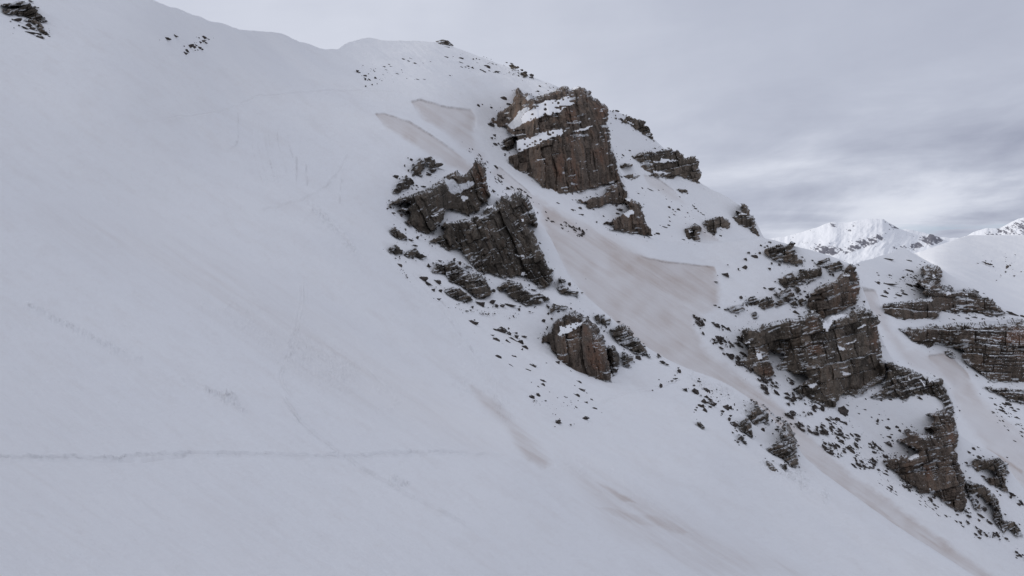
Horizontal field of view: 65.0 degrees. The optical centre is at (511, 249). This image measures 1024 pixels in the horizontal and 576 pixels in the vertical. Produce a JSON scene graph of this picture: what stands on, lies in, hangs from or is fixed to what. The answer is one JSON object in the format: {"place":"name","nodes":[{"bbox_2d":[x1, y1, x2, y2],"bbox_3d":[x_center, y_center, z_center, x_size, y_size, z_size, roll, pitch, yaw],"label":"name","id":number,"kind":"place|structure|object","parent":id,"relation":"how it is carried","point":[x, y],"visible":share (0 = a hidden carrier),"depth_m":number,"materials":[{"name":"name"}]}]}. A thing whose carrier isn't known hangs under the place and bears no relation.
{"place":"outdoors","nodes":[
{"label":"outdoors","id":0,"kind":"place"},
{"bbox_2d":[0,0,1023,575],"bbox_3d":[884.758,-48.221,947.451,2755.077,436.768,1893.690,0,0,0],"label":"terrain","id":1,"kind":"structure","parent":0,"point":[234,340],"depth_m":49.31,"materials":[{"name":"white snow"}]},
{"bbox_2d":[0,1,46,21],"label":"rock outcrop","id":2,"kind":"object","parent":1,"relation":"on","point":[27,9],"visible":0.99,"depth_m":63.90,"materials":[{"name":"grey stone"}]},
{"bbox_2d":[24,19,47,33],"bbox_3d":[-37.407,-17.446,62.943,1.493,2.078,4.802,0,0,-40],"label":"rock outcrop","id":3,"kind":"object","parent":1,"relation":"on","point":[41,28],"visible":1,"depth_m":62.03,"materials":[{"name":"grey stone"}]},
{"bbox_2d":[389,244,402,254],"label":"rock outcrop","id":4,"kind":"object","parent":1,"relation":"on","point":[396,249],"visible":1,"depth_m":77.35,"materials":[{"name":"grey stone"}]},
{"bbox_2d":[390,227,406,239],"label":"rock outcrop","id":5,"kind":"object","parent":1,"relation":"on","point":[395,232],"visible":1,"depth_m":83.64,"materials":[{"name":"stone"}]},
{"bbox_2d":[393,175,413,192],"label":"rock outcrop","id":6,"kind":"object","parent":1,"relation":"on","point":[405,183],"visible":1,"depth_m":99.59,"materials":[{"name":"grey stone"}]},
{"bbox_2d":[405,247,426,258],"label":"rock outcrop","id":7,"kind":"object","parent":1,"relation":"on","point":[414,252],"visible":1,"depth_m":81.25,"materials":[{"name":"grey stone"}]},
{"bbox_2d":[411,158,425,175],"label":"rock outcrop","id":8,"kind":"object","parent":1,"relation":"on","point":[419,164],"visible":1,"depth_m":107.60,"materials":[{"name":"grey stone"}]},
{"bbox_2d":[419,276,427,280],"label":"stone","id":9,"kind":"object","parent":1,"relation":"on","point":[423,278],"visible":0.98,"depth_m":75.18,"materials":[{"name":"grey stone"}]},
{"bbox_2d":[424,156,442,172],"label":"rock outcrop","id":10,"kind":"object","parent":1,"relation":"on","point":[433,165],"visible":1,"depth_m":111.94,"materials":[{"name":"grey stone"}]},
{"bbox_2d":[432,262,445,272],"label":"rock outcrop","id":11,"kind":"object","parent":1,"relation":"on","point":[438,268],"visible":1,"depth_m":81.48,"materials":[{"name":"grey stone"}]},
{"bbox_2d":[389,160,490,232],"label":"rock outcrop","id":12,"kind":"object","parent":1,"relation":"on","point":[468,192],"visible":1,"depth_m":100.73,"materials":[{"name":"brown stone"}]},
{"bbox_2d":[436,40,453,45],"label":"rock outcrop","id":13,"kind":"object","parent":1,"relation":"on","point":[445,42],"visible":1,"depth_m":229.86,"materials":[{"name":"grey stone"}]},
{"bbox_2d":[445,287,472,302],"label":"rock outcrop","id":14,"kind":"object","parent":1,"relation":"on","point":[458,294],"visible":1,"depth_m":76.71,"materials":[{"name":"stone"}]},
{"bbox_2d":[463,263,471,270],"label":"rock outcrop","id":15,"kind":"object","parent":1,"relation":"on","point":[466,267],"visible":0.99,"depth_m":87.65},
{"bbox_2d":[444,261,491,298],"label":"rock outcrop","id":16,"kind":"object","parent":1,"relation":"on","point":[475,284],"visible":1,"depth_m":81.78,"materials":[{"name":"stone"}]},
{"bbox_2d":[430,191,553,287],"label":"rock outcrop","id":17,"kind":"object","parent":1,"relation":"on","point":[500,239],"visible":1,"depth_m":93.13,"materials":[{"name":"brown stone"}]},
{"bbox_2d":[497,327,507,332],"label":"stone","id":18,"kind":"object","parent":1,"relation":"on","point":[502,329],"visible":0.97,"depth_m":72.63,"materials":[{"name":"grey stone"}]},
{"bbox_2d":[500,137,514,149],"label":"boulder","id":19,"kind":"object","parent":1,"relation":"on","point":[508,144],"visible":1,"depth_m":168.50,"materials":[{"name":"grey stone"}]},
{"bbox_2d":[509,64,518,69],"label":"rock outcrop","id":20,"kind":"object","parent":1,"relation":"on","point":[512,66],"visible":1,"depth_m":225.52,"materials":[{"name":"stone"}]},
{"bbox_2d":[8,0,1023,557],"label":"scree","id":21,"kind":"structure","parent":1,"relation":"on","point":[792,394],"depth_m":116.36,"materials":[{"name":"stone"}]},
{"bbox_2d":[497,280,549,305],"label":"rock outcrop","id":22,"kind":"object","parent":1,"relation":"on","point":[515,291],"visible":1,"depth_m":86.07,"materials":[{"name":"stone"}]},
{"bbox_2d":[491,86,620,192],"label":"rock outcrop","id":23,"kind":"object","parent":1,"relation":"on","point":[573,152],"visible":1,"depth_m":166.75,"materials":[{"name":"brown stone"}]},
{"bbox_2d":[550,304,567,312],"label":"rock outcrop","id":24,"kind":"object","parent":1,"relation":"on","point":[554,308],"visible":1,"depth_m":88.39,"materials":[{"name":"grey stone"}]},
{"bbox_2d":[557,278,578,297],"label":"rock outcrop","id":25,"kind":"object","parent":1,"relation":"on","point":[562,288],"visible":1,"depth_m":95.52,"materials":[{"name":"grey stone"}]},
{"bbox_2d":[541,310,611,382],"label":"rock outcrop","id":26,"kind":"object","parent":1,"relation":"on","point":[575,340],"visible":0.99,"depth_m":73.62,"materials":[{"name":"brown stone"}]},
{"bbox_2d":[594,314,601,326],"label":"rock outcrop","id":27,"kind":"object","parent":1,"relation":"on","point":[598,321],"visible":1,"depth_m":93.79,"materials":[{"name":"stone"}]},
{"bbox_2d":[577,180,627,207],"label":"rock outcrop","id":28,"kind":"object","parent":1,"relation":"on","point":[616,192],"visible":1,"depth_m":162.94,"materials":[{"name":"stone"}]},
{"bbox_2d":[601,314,610,324],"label":"rock outcrop","id":29,"kind":"object","parent":1,"relation":"on","point":[605,321],"visible":1,"depth_m":95.06,"materials":[{"name":"grey stone"}]},
{"bbox_2d":[607,345,619,374],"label":"rock outcrop","id":30,"kind":"object","parent":1,"relation":"on","point":[613,356],"visible":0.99,"depth_m":79.56,"materials":[{"name":"stone"}]},
{"bbox_2d":[622,351,632,366],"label":"rock outcrop","id":31,"kind":"object","parent":1,"relation":"on","point":[627,358],"visible":1,"depth_m":82.75,"materials":[{"name":"grey stone"}]},
{"bbox_2d":[603,198,652,235],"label":"rock outcrop","id":32,"kind":"object","parent":1,"relation":"on","point":[631,220],"visible":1,"depth_m":151.46,"materials":[{"name":"brown stone"}]},
{"bbox_2d":[620,163,639,179],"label":"rock outcrop","id":33,"kind":"object","parent":1,"relation":"on","point":[630,176],"visible":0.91,"depth_m":247.33,"materials":[{"name":"grey stone"}]},
{"bbox_2d":[610,324,650,356],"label":"rock outcrop","id":34,"kind":"object","parent":1,"relation":"on","point":[622,334],"visible":1,"depth_m":90.53,"materials":[{"name":"stone"}]},
{"bbox_2d":[615,116,652,138],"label":"rock outcrop","id":35,"kind":"object","parent":1,"relation":"on","point":[639,126],"visible":1,"depth_m":275.75,"materials":[{"name":"stone"}]},
{"bbox_2d":[632,148,701,183],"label":"rock outcrop","id":36,"kind":"object","parent":1,"relation":"on","point":[668,163],"visible":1,"depth_m":263.80,"materials":[{"name":"stone"}]},
{"bbox_2d":[685,223,701,241],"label":"rock outcrop","id":37,"kind":"object","parent":1,"relation":"on","point":[693,231],"visible":1,"depth_m":230.35,"materials":[{"name":"grey stone"}]},
{"bbox_2d":[707,401,716,405],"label":"stone","id":38,"kind":"object","parent":1,"relation":"on","point":[712,403],"visible":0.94,"depth_m":76.62,"materials":[{"name":"grey stone"}]},
{"bbox_2d":[702,216,729,234],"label":"rock outcrop","id":39,"kind":"object","parent":1,"relation":"on","point":[712,225],"visible":0.99,"depth_m":241.31,"materials":[{"name":"stone"}]},
{"bbox_2d":[730,421,737,426],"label":"stone","id":40,"kind":"object","parent":1,"relation":"on","point":[734,424],"visible":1,"depth_m":72.68,"materials":[{"name":"grey stone"}]},
{"bbox_2d":[727,304,744,312],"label":"rock outcrop","id":41,"kind":"object","parent":1,"relation":"on","point":[738,308],"visible":1,"depth_m":139.52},
{"bbox_2d":[737,434,746,443],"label":"rock outcrop","id":42,"kind":"object","parent":1,"relation":"on","point":[740,437],"visible":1,"depth_m":67.62,"materials":[{"name":"grey stone"}]},
{"bbox_2d":[732,203,759,235],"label":"rock outcrop","id":43,"kind":"object","parent":1,"relation":"on","point":[744,218],"visible":0.98,"depth_m":255.23,"materials":[{"name":"grey stone"}]},
{"bbox_2d":[740,417,752,437],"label":"rock outcrop","id":44,"kind":"object","parent":1,"relation":"on","point":[745,425],"visible":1,"depth_m":72.92,"materials":[{"name":"grey stone"}]},
{"bbox_2d":[744,296,759,304],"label":"rock outcrop","id":45,"kind":"object","parent":1,"relation":"on","point":[752,300],"visible":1,"depth_m":144.51,"materials":[{"name":"stone"}]},
{"bbox_2d":[752,312,758,318],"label":"rock outcrop","id":46,"kind":"object","parent":1,"relation":"on","point":[754,314],"visible":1,"depth_m":140.61,"materials":[{"name":"grey stone"}]},
{"bbox_2d":[747,401,768,423],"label":"rock outcrop","id":47,"kind":"object","parent":1,"relation":"on","point":[756,414],"visible":1,"depth_m":81.68,"materials":[{"name":"grey stone"}]},
{"bbox_2d":[759,296,778,308],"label":"rock outcrop","id":48,"kind":"object","parent":1,"relation":"on","point":[766,302],"visible":1,"depth_m":144.93,"materials":[{"name":"grey stone"}]},
{"bbox_2d":[766,460,777,471],"bbox_3d":[20.910,17.434,64.567,0.925,1.140,4.640,0,0,18],"label":"rock outcrop","id":49,"kind":"object","parent":1,"relation":"on","point":[771,467],"visible":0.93,"depth_m":63.09,"materials":[{"name":"grey stone"}]},
{"bbox_2d":[763,405,787,422],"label":"rock outcrop","id":50,"kind":"object","parent":1,"relation":"on","point":[778,417],"visible":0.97,"depth_m":88.67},
{"bbox_2d":[767,422,798,467],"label":"rock outcrop","id":51,"kind":"object","parent":1,"relation":"on","point":[785,447],"visible":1,"depth_m":71.29,"materials":[{"name":"grey stone"}]},
{"bbox_2d":[764,241,802,263],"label":"rock outcrop","id":52,"kind":"object","parent":1,"relation":"on","point":[780,252],"visible":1,"depth_m":164.26,"materials":[{"name":"stone"}]},
{"bbox_2d":[775,287,794,304],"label":"rock outcrop","id":53,"kind":"object","parent":1,"relation":"on","point":[787,293],"visible":0.96,"depth_m":148.25,"materials":[{"name":"grey stone"}]},
{"bbox_2d":[790,300,797,307],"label":"rock outcrop","id":54,"kind":"object","parent":1,"relation":"on","point":[794,304],"visible":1,"depth_m":147.86,"materials":[{"name":"grey stone"}]},
{"bbox_2d":[794,285,800,292],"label":"rock outcrop","id":55,"kind":"object","parent":1,"relation":"on","point":[797,288],"visible":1,"depth_m":152.79,"materials":[{"name":"grey stone"}]},
{"bbox_2d":[779,267,821,287],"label":"rock outcrop","id":56,"kind":"object","parent":1,"relation":"on","point":[791,279],"visible":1,"depth_m":156.59,"materials":[{"name":"stone"}]},
{"bbox_2d":[798,298,806,305],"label":"rock outcrop","id":57,"kind":"object","parent":1,"relation":"on","point":[802,301],"visible":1,"depth_m":149.00,"materials":[{"name":"stone"}]},
{"bbox_2d":[740,307,886,406],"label":"rock outcrop","id":58,"kind":"object","parent":1,"relation":"on","point":[833,359],"visible":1,"depth_m":127.04,"materials":[{"name":"brown stone"}]},
{"bbox_2d":[816,258,842,271],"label":"rock outcrop","id":59,"kind":"object","parent":1,"relation":"on","point":[830,265],"visible":1,"depth_m":163.28,"materials":[{"name":"grey stone"}]},
{"bbox_2d":[806,264,859,317],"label":"rock outcrop","id":60,"kind":"object","parent":1,"relation":"on","point":[839,293],"visible":1,"depth_m":149.68,"materials":[{"name":"brown stone"}]},
{"bbox_2d":[838,406,848,415],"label":"stone","id":61,"kind":"object","parent":1,"relation":"on","point":[842,410],"visible":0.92,"depth_m":121.51,"materials":[{"name":"grey stone"}]},
{"bbox_2d":[871,362,954,412],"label":"rock outcrop","id":62,"kind":"object","parent":1,"relation":"on","point":[902,382],"visible":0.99,"depth_m":132.82,"materials":[{"name":"stone"}]},
{"bbox_2d":[883,409,967,511],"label":"rock outcrop","id":63,"kind":"object","parent":1,"relation":"on","point":[932,466],"visible":1,"depth_m":108.26,"materials":[{"name":"brown stone"}]},
{"bbox_2d":[883,264,1004,319],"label":"rock outcrop","id":64,"kind":"object","parent":1,"relation":"on","point":[948,299],"visible":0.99,"depth_m":252.69,"materials":[{"name":"stone"}]},
{"bbox_2d":[944,350,954,357],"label":"rock outcrop","id":65,"kind":"object","parent":1,"relation":"on","point":[949,353],"visible":1,"depth_m":208.91,"materials":[{"name":"grey stone"}]},
{"bbox_2d":[899,318,1023,382],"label":"rock outcrop","id":66,"kind":"object","parent":1,"relation":"on","point":[994,361],"visible":1,"depth_m":205.25,"materials":[{"name":"brown stone"}]},
{"bbox_2d":[967,457,1009,491],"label":"rock outcrop","id":67,"kind":"object","parent":1,"relation":"on","point":[998,466],"visible":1,"depth_m":118.25,"materials":[{"name":"stone"}]},
{"bbox_2d":[965,480,1021,535],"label":"rock outcrop","id":68,"kind":"object","parent":1,"relation":"on","point":[985,493],"visible":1,"depth_m":110.77,"materials":[{"name":"stone"}]},
{"bbox_2d":[985,386,1023,402],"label":"rock outcrop","id":69,"kind":"object","parent":1,"relation":"on","point":[1017,395],"visible":0.99,"depth_m":187.95,"materials":[{"name":"stone"}]},
{"bbox_2d":[154,0,1023,238],"label":"sky","id":70,"kind":"structure","parent":0,"point":[804,114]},
{"bbox_2d":[771,219,948,264],"bbox_3d":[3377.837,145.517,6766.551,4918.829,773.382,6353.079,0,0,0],"label":"distant mountain","id":71,"kind":"structure","parent":0,"point":[855,242],"depth_m":5437.94,"materials":[{"name":"white snow"}]},
{"bbox_2d":[904,218,1023,241],"bbox_3d":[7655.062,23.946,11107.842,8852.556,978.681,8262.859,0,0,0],"label":"distant mountain","id":72,"kind":"structure","parent":0,"point":[1015,227],"depth_m":9101.94,"materials":[{"name":"white snow"}]}
]}

